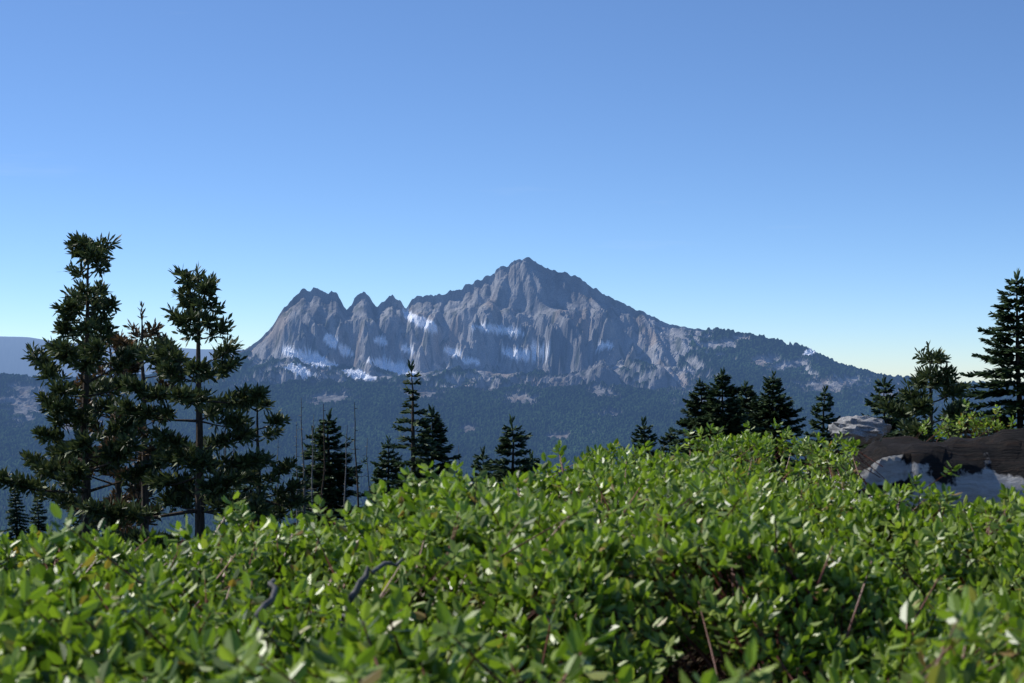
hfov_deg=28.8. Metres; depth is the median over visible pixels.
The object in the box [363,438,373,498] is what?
snag
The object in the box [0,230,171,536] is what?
pine
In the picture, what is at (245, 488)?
fir
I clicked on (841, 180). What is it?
sky
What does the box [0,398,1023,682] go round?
manzanita
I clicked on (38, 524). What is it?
fir
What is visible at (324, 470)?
snag
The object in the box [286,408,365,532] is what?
fir
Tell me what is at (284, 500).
pine
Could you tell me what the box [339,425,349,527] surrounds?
snag
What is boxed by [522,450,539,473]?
fir
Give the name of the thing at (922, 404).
pine
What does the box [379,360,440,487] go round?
fir
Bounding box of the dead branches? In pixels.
[252,558,403,643]
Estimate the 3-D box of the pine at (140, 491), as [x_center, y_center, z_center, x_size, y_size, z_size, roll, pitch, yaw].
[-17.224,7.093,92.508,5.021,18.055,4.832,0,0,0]
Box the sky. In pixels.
[0,0,1023,382]
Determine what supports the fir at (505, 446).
on the terrain
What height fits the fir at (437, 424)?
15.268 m
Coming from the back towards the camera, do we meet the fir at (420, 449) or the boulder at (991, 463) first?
the fir at (420, 449)
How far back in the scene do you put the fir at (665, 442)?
139.87 m
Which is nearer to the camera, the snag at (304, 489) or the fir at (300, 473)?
the snag at (304, 489)
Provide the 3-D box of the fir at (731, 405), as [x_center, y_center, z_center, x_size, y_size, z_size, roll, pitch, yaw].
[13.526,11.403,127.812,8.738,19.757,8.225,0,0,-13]
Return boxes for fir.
[1,489,30,540]
[26,494,52,534]
[63,510,80,527]
[234,454,274,524]
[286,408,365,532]
[287,425,343,536]
[363,435,407,510]
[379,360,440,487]
[395,403,461,489]
[470,446,492,484]
[481,414,539,490]
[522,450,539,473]
[630,416,664,471]
[658,427,679,456]
[661,377,726,509]
[671,367,764,472]
[724,381,767,440]
[741,371,806,488]
[792,385,848,489]
[841,374,909,467]
[882,392,928,441]
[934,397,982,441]
[937,269,1023,436]
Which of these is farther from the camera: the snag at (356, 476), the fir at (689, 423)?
the fir at (689, 423)
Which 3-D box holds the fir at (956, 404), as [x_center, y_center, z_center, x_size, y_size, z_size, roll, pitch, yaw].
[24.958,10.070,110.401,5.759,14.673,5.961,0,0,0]
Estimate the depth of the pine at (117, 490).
95.82 m
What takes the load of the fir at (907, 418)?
on the terrain
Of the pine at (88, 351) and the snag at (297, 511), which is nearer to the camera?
the pine at (88, 351)
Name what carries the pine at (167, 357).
on the terrain
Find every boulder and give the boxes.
[828,415,891,445]
[830,428,1023,533]
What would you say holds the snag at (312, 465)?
on the terrain
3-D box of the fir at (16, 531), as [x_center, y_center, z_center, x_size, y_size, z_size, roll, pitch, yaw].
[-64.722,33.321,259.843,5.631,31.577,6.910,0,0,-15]
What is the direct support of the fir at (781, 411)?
on the terrain
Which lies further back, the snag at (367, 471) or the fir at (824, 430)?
the fir at (824, 430)
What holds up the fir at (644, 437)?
on the terrain
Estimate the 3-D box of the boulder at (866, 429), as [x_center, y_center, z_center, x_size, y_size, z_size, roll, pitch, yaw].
[3.844,0.984,22.000,0.694,0.344,0.648,0,0,0]
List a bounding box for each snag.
[294,422,301,530]
[298,398,313,533]
[309,418,317,519]
[316,404,330,536]
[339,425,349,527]
[345,402,367,513]
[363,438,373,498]
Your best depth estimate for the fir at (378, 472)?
129.64 m
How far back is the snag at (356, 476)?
103.92 m
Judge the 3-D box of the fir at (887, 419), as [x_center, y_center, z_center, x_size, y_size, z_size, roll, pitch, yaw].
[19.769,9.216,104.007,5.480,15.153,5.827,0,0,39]
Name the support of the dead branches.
on the manzanita
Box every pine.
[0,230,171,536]
[49,332,183,534]
[74,260,275,553]
[96,301,186,537]
[223,398,313,525]
[870,341,985,441]
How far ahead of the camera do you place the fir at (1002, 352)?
99.81 m
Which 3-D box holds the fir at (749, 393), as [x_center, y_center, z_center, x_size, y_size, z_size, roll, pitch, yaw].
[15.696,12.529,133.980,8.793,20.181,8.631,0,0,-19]
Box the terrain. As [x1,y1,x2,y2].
[0,257,1023,682]
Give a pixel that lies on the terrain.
(548, 359)
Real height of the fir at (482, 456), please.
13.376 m
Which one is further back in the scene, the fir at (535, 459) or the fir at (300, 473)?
the fir at (535, 459)
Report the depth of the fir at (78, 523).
249.70 m

